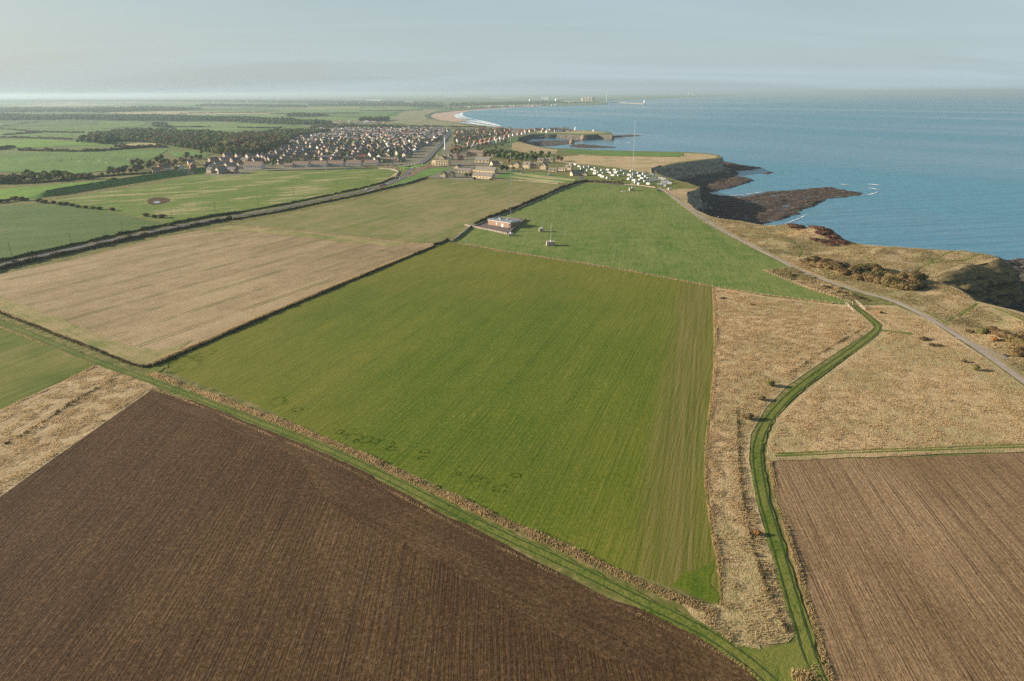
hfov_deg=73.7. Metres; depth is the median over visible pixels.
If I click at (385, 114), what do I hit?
farm field
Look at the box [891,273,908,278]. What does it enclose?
gorse bush
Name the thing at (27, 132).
hedge
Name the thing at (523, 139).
cliff
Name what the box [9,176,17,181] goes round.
broadleaf tree
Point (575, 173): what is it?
stone barn
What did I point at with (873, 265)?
gorse bush
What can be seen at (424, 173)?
village green
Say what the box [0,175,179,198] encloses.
grass strip
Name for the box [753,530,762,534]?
hawthorn bush
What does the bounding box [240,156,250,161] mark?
semi detached house
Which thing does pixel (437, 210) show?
harvested field
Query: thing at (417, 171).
road
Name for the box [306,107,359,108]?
farm field
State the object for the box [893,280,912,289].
gorse bush
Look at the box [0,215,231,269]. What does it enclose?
hedge
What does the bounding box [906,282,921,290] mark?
gorse bush
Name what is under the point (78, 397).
sedge
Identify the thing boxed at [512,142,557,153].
meadow
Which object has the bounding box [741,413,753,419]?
hawthorn bush
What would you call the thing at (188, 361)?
lush grass
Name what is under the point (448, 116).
beach
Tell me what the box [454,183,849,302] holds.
pasture
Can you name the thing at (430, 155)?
road
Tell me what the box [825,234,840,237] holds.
bracken clump
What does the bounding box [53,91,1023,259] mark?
sea
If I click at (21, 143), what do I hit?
farm field
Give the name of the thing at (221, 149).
broadleaf tree
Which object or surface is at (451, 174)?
stone house
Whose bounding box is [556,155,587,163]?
meadow
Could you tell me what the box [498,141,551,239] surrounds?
radio mast
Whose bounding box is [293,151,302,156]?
semi detached house
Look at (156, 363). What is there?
hedge
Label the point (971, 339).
turf verge
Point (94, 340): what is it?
stubble headland
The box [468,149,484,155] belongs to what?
terraced house block
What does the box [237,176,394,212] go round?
hedge
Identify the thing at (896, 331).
footpath
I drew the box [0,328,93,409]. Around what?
farm field
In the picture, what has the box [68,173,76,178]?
broadleaf tree
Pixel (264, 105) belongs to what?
woodland
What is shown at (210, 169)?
detached house
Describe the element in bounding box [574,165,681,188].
caravan field
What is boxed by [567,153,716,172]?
tan grassland
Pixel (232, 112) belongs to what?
hedge
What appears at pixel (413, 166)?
village green
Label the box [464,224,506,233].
compound fence
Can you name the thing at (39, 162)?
farm field
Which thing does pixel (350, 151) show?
garden shrubs
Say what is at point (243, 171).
village ground
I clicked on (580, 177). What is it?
road
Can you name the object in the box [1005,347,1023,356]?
gorse bush
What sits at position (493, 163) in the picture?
stone house
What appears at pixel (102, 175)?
hedgerow
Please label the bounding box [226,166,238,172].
semi detached house
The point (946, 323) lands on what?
footpath
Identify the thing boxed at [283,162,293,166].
bungalow
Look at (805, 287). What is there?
tall grass
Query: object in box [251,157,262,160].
semi detached house
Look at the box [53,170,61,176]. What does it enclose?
broadleaf tree
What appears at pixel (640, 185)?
stone wall
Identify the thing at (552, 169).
outbuilding
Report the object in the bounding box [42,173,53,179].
broadleaf tree
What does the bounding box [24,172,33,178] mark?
broadleaf tree
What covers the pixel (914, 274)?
gorse bush
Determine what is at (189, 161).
detached house
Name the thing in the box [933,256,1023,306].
cliff slope
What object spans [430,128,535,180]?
village ground
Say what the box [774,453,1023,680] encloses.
ploughed field
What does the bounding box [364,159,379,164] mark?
terraced house block
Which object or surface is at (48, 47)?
sky
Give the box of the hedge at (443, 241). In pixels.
[433,238,449,244]
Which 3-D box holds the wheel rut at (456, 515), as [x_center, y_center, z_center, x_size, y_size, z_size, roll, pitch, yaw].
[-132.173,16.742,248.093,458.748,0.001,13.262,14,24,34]
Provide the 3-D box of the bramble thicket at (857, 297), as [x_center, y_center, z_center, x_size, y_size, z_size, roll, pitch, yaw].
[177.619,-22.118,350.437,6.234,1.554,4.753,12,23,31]
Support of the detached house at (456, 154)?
on the village ground at (466, 160)
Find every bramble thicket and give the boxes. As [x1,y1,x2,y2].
[852,295,864,298]
[918,336,928,340]
[928,343,941,346]
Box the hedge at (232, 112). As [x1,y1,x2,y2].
[179,112,268,113]
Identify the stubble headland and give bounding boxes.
[0,296,192,362]
[192,226,405,246]
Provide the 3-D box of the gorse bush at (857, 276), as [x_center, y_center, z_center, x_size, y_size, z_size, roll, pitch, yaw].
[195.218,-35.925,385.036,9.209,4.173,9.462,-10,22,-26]
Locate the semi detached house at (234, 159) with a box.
[229,156,239,162]
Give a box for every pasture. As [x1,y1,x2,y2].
[48,167,395,222]
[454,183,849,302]
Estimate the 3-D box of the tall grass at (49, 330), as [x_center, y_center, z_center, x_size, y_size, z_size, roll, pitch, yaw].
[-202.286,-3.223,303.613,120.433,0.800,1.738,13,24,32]
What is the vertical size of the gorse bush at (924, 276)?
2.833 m
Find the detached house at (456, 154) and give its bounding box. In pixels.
[452,151,458,156]
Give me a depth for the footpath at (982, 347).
280.87 m
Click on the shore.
(503, 107)
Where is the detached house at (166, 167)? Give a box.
[163,164,170,170]
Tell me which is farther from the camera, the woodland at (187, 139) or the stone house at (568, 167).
the woodland at (187, 139)
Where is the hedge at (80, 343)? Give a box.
[0,312,151,367]
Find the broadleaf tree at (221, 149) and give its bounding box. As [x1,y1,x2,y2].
[216,146,224,155]
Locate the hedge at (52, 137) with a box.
[0,136,71,139]
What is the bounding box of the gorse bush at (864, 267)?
[858,265,868,269]
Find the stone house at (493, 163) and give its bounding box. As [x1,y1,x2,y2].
[490,160,497,165]
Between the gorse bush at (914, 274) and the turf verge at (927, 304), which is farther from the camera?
the gorse bush at (914, 274)
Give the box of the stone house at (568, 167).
[565,163,572,169]
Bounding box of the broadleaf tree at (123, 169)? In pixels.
[118,166,127,172]
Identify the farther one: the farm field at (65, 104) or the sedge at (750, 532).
the farm field at (65, 104)
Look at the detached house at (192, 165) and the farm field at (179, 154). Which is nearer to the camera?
the detached house at (192, 165)
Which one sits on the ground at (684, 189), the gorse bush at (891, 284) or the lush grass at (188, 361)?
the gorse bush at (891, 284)
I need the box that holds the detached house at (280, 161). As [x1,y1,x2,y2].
[277,158,283,163]
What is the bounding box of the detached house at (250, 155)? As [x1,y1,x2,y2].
[245,153,253,158]
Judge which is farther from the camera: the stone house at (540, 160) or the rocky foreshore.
the stone house at (540, 160)
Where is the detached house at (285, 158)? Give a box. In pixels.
[280,155,287,160]
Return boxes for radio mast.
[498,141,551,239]
[595,120,647,187]
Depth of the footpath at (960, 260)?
422.51 m
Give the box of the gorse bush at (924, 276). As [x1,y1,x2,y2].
[920,274,929,278]
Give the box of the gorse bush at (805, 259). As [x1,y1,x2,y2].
[798,258,812,263]
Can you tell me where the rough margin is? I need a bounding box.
[0,365,156,495]
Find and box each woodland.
[0,99,443,104]
[0,106,201,111]
[0,113,332,123]
[78,127,330,146]
[127,106,184,109]
[136,134,206,148]
[151,121,168,126]
[195,103,306,106]
[210,130,288,153]
[286,112,328,116]
[307,102,445,106]
[309,124,406,127]
[358,116,389,120]
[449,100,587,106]
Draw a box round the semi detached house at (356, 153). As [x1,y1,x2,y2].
[351,151,360,156]
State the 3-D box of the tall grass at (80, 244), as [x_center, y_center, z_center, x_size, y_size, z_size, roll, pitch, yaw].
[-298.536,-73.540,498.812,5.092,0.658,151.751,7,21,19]
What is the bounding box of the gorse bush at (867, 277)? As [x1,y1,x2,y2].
[863,273,877,281]
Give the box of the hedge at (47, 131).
[1,128,84,132]
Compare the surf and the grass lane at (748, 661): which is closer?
the grass lane at (748, 661)
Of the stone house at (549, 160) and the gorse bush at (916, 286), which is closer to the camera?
the gorse bush at (916, 286)
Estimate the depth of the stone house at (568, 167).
928.57 m
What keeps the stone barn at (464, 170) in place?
on the village ground at (466, 160)
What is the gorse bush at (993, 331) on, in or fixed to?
on the ground at (684, 189)
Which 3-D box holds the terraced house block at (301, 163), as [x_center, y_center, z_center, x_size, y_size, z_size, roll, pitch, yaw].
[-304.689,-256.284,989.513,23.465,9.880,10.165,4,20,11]
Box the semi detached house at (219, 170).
[215,166,226,173]
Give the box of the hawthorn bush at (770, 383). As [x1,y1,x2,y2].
[766,380,774,385]
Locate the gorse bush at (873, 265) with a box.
[869,263,881,269]
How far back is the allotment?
865.62 m
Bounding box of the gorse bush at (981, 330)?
[975,327,990,333]
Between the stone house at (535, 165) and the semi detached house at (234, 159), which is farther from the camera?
the semi detached house at (234, 159)
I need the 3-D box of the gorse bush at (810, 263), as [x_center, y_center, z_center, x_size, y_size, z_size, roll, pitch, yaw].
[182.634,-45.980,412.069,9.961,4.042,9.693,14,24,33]
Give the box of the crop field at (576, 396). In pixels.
[165,242,721,604]
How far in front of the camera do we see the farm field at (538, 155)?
1115.04 m
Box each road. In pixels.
[0,167,415,265]
[387,111,450,163]
[408,161,458,175]
[413,162,483,168]
[512,170,645,186]
[657,187,1023,383]
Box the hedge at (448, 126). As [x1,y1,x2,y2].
[409,125,485,127]
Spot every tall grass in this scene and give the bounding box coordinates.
[0,311,127,360]
[0,327,95,364]
[1,223,181,262]
[2,366,95,408]
[145,371,719,617]
[148,243,438,363]
[151,387,759,679]
[231,225,435,242]
[452,241,831,303]
[704,288,725,605]
[763,270,853,302]
[767,460,833,680]
[776,449,1023,459]
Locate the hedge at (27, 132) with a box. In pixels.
[2,131,42,134]
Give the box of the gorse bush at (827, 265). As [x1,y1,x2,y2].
[821,262,834,269]
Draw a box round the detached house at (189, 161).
[187,158,194,164]
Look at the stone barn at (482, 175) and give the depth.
841.94 m
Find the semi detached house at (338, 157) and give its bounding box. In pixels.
[330,155,340,159]
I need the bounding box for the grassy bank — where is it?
[24,167,206,198]
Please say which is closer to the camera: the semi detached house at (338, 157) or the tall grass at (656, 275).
the tall grass at (656, 275)
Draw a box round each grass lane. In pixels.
[0,319,779,680]
[147,363,167,371]
[750,308,881,680]
[766,445,1023,460]
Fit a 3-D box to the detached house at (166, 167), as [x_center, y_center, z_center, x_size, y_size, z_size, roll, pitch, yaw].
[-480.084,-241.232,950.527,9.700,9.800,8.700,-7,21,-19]
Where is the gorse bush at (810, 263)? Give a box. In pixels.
[807,260,818,266]
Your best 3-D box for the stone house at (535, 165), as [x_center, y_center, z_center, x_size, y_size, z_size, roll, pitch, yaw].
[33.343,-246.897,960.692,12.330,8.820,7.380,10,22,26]
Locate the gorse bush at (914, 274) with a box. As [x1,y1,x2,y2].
[907,272,921,278]
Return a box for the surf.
[470,120,500,125]
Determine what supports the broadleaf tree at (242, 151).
on the village ground at (243, 171)
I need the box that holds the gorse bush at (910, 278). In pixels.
[906,276,922,280]
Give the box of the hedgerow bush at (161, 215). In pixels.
[158,214,167,217]
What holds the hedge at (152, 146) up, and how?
on the ground at (684, 189)
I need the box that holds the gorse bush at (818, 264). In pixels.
[814,261,828,267]
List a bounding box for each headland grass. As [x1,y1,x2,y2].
[537,130,605,133]
[563,149,682,155]
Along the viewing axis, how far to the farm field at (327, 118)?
3586.38 m
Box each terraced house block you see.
[243,160,265,168]
[293,160,310,166]
[310,160,327,166]
[328,160,345,166]
[346,159,362,165]
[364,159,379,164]
[383,157,397,161]
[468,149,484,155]
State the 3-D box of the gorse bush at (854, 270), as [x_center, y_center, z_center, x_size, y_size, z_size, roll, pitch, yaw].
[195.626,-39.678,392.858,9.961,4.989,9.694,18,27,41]
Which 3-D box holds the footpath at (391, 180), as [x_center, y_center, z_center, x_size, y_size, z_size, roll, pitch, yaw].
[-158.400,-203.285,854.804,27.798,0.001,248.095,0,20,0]
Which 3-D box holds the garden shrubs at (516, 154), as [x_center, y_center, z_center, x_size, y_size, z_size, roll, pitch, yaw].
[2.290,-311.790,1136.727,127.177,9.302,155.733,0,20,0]
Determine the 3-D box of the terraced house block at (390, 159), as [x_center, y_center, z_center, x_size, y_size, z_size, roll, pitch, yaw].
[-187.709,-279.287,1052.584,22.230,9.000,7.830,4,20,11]
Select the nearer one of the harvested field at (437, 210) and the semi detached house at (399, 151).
the harvested field at (437, 210)
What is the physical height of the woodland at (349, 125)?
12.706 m
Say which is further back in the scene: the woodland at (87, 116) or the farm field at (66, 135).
the woodland at (87, 116)
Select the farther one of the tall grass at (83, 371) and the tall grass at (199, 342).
the tall grass at (199, 342)
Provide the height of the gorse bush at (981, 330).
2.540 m
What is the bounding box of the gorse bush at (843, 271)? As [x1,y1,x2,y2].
[835,268,850,274]
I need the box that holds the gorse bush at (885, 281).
[874,276,895,286]
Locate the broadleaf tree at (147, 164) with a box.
[143,162,151,166]
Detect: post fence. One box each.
[453,241,712,286]
[663,190,770,255]
[765,269,852,302]
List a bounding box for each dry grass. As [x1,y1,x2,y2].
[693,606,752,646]
[766,266,853,300]
[791,663,833,680]
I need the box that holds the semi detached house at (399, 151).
[395,150,404,154]
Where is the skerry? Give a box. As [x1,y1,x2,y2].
[569,144,615,147]
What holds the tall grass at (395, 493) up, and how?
on the ground at (684, 189)
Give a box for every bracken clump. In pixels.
[822,242,835,245]
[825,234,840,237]
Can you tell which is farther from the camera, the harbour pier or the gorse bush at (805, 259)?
the harbour pier
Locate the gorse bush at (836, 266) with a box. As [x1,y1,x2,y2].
[832,263,846,269]
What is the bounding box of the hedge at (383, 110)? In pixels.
[358,110,408,110]
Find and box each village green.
[384,167,450,187]
[399,164,425,168]
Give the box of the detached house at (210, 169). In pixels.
[206,166,214,172]
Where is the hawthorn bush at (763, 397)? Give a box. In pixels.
[756,395,765,399]
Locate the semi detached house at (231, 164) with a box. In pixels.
[224,161,235,167]
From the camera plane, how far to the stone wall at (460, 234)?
510.36 m
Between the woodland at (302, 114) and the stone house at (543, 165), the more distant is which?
the woodland at (302, 114)
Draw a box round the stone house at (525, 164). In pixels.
[522,160,531,167]
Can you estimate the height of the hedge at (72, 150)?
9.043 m
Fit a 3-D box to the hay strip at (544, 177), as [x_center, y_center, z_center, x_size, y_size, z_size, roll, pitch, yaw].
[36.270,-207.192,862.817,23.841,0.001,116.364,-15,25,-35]
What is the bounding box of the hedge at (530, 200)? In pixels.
[473,179,624,223]
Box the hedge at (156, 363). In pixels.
[153,245,435,365]
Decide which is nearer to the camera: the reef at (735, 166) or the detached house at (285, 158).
the detached house at (285, 158)
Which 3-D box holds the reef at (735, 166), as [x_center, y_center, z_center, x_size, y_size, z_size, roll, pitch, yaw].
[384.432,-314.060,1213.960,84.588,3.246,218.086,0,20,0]
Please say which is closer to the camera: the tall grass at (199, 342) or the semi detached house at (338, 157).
the tall grass at (199, 342)
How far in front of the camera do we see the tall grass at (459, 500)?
178.70 m
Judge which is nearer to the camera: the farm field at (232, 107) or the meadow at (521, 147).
the meadow at (521, 147)
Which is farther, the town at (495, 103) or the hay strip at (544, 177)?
the town at (495, 103)
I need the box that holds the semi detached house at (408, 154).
[402,151,411,157]
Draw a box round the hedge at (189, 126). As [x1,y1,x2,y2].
[168,125,210,126]
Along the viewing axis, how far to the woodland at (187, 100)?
11559.53 m
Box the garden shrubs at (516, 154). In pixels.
[478,149,550,159]
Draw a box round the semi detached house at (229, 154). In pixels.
[222,151,232,156]
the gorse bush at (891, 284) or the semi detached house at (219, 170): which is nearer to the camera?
the gorse bush at (891, 284)
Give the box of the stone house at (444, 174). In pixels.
[440,171,447,177]
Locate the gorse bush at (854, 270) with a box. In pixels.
[848,267,860,272]
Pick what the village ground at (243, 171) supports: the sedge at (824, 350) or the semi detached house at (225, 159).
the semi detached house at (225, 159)
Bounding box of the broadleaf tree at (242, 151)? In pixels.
[238,149,245,155]
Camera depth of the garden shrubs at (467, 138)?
1725.82 m
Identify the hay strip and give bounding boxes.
[512,176,563,182]
[513,173,574,180]
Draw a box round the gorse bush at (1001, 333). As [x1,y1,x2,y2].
[995,330,1011,337]
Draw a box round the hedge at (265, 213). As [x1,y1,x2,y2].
[233,177,428,219]
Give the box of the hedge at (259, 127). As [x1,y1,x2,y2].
[236,126,281,127]
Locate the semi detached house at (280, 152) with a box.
[275,150,284,155]
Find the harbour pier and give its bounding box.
[607,100,645,103]
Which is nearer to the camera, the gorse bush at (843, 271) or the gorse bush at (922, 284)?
the gorse bush at (922, 284)
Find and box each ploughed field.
[0,391,706,680]
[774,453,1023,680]
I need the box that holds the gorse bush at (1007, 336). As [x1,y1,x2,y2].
[1002,334,1023,339]
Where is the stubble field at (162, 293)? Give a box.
[0,225,432,364]
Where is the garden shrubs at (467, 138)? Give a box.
[450,128,511,152]
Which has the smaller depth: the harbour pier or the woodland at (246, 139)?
the woodland at (246, 139)
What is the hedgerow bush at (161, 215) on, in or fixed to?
on the rough pasture at (196, 195)
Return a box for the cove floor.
[525,140,580,145]
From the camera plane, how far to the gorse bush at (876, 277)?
375.71 m
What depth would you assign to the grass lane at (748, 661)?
166.45 m
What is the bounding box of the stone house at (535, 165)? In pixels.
[531,162,540,167]
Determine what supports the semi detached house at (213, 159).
on the village ground at (243, 171)
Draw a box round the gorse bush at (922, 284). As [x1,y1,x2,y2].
[911,281,926,288]
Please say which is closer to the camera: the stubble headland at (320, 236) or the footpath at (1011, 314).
the footpath at (1011, 314)
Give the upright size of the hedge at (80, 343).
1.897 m
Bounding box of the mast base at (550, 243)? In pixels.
[546,241,555,245]
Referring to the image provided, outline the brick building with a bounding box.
[487,216,520,227]
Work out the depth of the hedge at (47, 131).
2269.59 m
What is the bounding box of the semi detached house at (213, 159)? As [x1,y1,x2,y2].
[208,156,218,162]
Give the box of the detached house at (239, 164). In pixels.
[236,161,243,167]
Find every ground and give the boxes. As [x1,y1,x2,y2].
[0,93,1023,680]
[205,153,266,175]
[252,128,450,169]
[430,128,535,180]
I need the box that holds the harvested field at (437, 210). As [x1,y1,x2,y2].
[235,179,562,242]
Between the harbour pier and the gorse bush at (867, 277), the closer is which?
the gorse bush at (867, 277)
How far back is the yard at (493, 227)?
542.14 m
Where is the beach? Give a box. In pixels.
[429,106,538,121]
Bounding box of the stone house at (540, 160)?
[537,157,543,162]
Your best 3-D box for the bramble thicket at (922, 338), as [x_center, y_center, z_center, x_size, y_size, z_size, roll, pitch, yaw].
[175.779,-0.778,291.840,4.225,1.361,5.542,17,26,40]
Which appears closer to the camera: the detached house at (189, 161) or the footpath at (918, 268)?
the footpath at (918, 268)
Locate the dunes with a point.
(414, 116)
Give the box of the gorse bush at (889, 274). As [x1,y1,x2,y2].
[884,271,897,276]
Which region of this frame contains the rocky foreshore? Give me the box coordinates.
[999,258,1023,312]
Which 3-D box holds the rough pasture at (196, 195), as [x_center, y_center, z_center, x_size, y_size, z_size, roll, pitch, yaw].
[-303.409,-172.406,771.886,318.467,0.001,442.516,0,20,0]
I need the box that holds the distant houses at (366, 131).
[309,127,449,134]
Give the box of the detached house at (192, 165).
[189,162,196,168]
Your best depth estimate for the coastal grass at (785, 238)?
416.30 m
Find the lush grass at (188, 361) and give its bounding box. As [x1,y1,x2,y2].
[163,351,215,373]
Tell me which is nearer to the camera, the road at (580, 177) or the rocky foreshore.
the rocky foreshore
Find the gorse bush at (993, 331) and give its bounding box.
[989,328,1002,334]
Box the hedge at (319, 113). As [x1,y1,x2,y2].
[270,112,357,113]
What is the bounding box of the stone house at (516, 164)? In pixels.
[513,161,520,167]
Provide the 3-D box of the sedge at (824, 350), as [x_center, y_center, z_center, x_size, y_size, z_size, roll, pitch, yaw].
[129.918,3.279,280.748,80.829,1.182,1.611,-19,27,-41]
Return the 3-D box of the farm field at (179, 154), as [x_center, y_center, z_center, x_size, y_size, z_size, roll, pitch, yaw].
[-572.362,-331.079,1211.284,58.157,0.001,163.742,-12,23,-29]
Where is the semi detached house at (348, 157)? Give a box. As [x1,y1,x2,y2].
[343,155,353,160]
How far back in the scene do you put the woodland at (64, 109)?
5173.54 m
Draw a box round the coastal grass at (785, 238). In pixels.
[707,218,1023,374]
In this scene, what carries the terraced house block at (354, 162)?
on the village ground at (421, 155)
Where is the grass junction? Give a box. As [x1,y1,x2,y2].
[736,642,810,680]
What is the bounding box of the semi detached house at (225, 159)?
[219,156,229,161]
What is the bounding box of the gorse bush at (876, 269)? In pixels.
[870,267,885,271]
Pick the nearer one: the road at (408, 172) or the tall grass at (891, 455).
the tall grass at (891, 455)
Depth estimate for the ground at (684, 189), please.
490.78 m
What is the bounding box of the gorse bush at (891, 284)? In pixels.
[889,279,901,287]
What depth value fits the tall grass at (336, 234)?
513.69 m
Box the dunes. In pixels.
[385,109,467,125]
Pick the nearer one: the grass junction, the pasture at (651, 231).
the grass junction
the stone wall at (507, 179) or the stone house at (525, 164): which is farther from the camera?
the stone house at (525, 164)
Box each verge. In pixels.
[308,172,396,197]
[870,292,963,320]
[922,312,1023,377]
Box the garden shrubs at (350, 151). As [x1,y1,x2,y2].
[261,133,442,164]
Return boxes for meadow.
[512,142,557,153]
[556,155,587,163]
[708,287,873,644]
[766,305,1023,454]
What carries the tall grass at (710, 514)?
on the ground at (684, 189)
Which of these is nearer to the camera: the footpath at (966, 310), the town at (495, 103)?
the footpath at (966, 310)
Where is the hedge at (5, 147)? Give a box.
[0,145,15,149]
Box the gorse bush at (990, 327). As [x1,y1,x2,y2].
[984,326,997,328]
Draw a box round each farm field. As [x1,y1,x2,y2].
[0,139,105,147]
[0,150,166,173]
[0,203,163,257]
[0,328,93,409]
[3,133,72,137]
[12,104,118,105]
[56,121,146,129]
[105,111,270,114]
[122,142,161,145]
[164,103,214,104]
[167,122,289,130]
[170,151,208,156]
[195,114,358,120]
[198,106,261,107]
[279,107,417,111]
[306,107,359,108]
[326,112,398,116]
[517,155,553,159]
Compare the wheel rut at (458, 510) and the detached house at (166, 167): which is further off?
the detached house at (166, 167)
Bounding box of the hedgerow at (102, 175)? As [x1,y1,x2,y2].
[0,170,168,183]
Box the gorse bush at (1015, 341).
[1007,335,1023,346]
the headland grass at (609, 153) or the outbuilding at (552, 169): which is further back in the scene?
the headland grass at (609, 153)
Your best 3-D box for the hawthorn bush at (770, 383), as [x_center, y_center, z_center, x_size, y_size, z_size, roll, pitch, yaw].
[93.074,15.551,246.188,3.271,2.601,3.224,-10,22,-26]
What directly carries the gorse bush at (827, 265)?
on the ground at (684, 189)
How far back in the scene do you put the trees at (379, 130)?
2124.28 m
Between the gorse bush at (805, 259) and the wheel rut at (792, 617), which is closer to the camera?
the wheel rut at (792, 617)
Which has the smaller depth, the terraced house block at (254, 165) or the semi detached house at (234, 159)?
the terraced house block at (254, 165)
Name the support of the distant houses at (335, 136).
on the village ground at (421, 155)
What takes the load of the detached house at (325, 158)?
on the village ground at (421, 155)
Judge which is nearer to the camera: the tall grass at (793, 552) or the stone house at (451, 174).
the tall grass at (793, 552)
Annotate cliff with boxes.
[517,134,613,142]
[652,157,988,264]
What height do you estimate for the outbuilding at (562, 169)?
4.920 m
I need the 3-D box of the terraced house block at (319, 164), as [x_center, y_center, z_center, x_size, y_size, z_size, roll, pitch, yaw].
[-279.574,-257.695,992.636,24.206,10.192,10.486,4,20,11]
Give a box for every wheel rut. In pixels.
[0,320,776,680]
[0,323,763,680]
[752,308,874,680]
[760,308,880,680]
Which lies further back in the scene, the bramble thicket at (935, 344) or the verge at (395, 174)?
the verge at (395, 174)
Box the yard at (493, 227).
[473,218,522,232]
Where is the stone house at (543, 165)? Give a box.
[540,161,547,169]
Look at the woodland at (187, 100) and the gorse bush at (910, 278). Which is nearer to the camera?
the gorse bush at (910, 278)
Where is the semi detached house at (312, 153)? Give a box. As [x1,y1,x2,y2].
[305,151,314,155]
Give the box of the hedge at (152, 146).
[113,144,167,147]
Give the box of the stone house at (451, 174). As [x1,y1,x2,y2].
[448,170,455,177]
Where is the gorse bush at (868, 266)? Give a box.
[857,264,871,268]
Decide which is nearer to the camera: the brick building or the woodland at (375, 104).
the brick building
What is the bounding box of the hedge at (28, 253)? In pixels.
[0,211,236,261]
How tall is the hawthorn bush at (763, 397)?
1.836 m
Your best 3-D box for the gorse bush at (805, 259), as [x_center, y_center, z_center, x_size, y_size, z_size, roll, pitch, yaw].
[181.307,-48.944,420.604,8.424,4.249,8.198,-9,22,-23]
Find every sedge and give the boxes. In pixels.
[2,378,115,446]
[736,410,790,632]
[784,327,862,376]
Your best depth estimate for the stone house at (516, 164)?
966.24 m
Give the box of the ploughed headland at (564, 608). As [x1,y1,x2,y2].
[150,389,757,680]
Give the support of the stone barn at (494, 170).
on the village ground at (466, 160)
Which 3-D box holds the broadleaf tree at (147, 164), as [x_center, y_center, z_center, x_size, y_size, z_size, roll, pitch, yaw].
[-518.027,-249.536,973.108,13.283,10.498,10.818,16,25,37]
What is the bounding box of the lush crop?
[671,560,718,602]
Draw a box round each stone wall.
[269,168,398,177]
[450,224,472,241]
[456,178,557,183]
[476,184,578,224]
[624,184,655,187]
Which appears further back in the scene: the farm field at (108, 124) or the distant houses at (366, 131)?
the farm field at (108, 124)
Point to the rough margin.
(50, 410)
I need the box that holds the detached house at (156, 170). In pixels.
[151,166,160,173]
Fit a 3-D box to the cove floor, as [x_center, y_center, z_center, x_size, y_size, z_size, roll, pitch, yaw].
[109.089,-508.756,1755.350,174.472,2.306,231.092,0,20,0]
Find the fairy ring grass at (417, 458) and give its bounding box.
[270,396,709,512]
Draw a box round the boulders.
[672,166,730,212]
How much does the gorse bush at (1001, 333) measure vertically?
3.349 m
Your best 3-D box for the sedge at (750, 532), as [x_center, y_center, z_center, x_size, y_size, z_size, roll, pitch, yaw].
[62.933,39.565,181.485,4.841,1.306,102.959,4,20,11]
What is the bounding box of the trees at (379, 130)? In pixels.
[314,127,445,134]
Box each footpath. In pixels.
[367,168,399,191]
[881,329,912,334]
[915,251,952,271]
[924,311,948,324]
[930,254,980,262]
[946,303,977,321]
[953,337,1008,358]
[996,308,1023,320]
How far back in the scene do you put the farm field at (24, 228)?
555.36 m
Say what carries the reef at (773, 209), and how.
in the sea
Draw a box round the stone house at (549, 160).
[544,157,553,162]
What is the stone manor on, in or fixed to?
on the village ground at (466, 160)
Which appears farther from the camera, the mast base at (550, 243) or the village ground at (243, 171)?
the village ground at (243, 171)
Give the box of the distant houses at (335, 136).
[290,133,442,141]
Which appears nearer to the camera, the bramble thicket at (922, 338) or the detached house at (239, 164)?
the bramble thicket at (922, 338)
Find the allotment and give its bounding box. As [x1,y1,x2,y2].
[495,171,578,182]
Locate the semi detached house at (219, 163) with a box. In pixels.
[213,160,224,167]
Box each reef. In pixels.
[586,135,640,139]
[679,170,862,224]
[723,161,760,170]
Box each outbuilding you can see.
[548,168,557,171]
[558,167,566,170]
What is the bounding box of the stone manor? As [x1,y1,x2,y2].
[431,154,450,165]
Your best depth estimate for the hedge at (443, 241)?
484.54 m
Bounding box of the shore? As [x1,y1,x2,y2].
[429,103,607,114]
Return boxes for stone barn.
[457,168,472,172]
[472,172,494,178]
[475,157,491,162]
[475,166,497,173]
[570,171,583,175]
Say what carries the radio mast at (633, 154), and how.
on the mast base
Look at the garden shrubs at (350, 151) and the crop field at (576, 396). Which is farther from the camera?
the garden shrubs at (350, 151)
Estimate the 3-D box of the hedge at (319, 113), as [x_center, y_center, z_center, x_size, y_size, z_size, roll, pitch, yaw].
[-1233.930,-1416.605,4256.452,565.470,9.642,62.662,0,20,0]
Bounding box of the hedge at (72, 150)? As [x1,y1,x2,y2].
[18,143,159,151]
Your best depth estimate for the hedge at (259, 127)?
2503.83 m
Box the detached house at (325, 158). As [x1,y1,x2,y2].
[320,156,327,160]
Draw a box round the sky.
[0,0,1023,95]
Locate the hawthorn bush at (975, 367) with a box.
[972,365,980,369]
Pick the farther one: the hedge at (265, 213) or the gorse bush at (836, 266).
the hedge at (265, 213)
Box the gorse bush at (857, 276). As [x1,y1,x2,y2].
[849,273,866,279]
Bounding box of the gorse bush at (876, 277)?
[870,276,882,283]

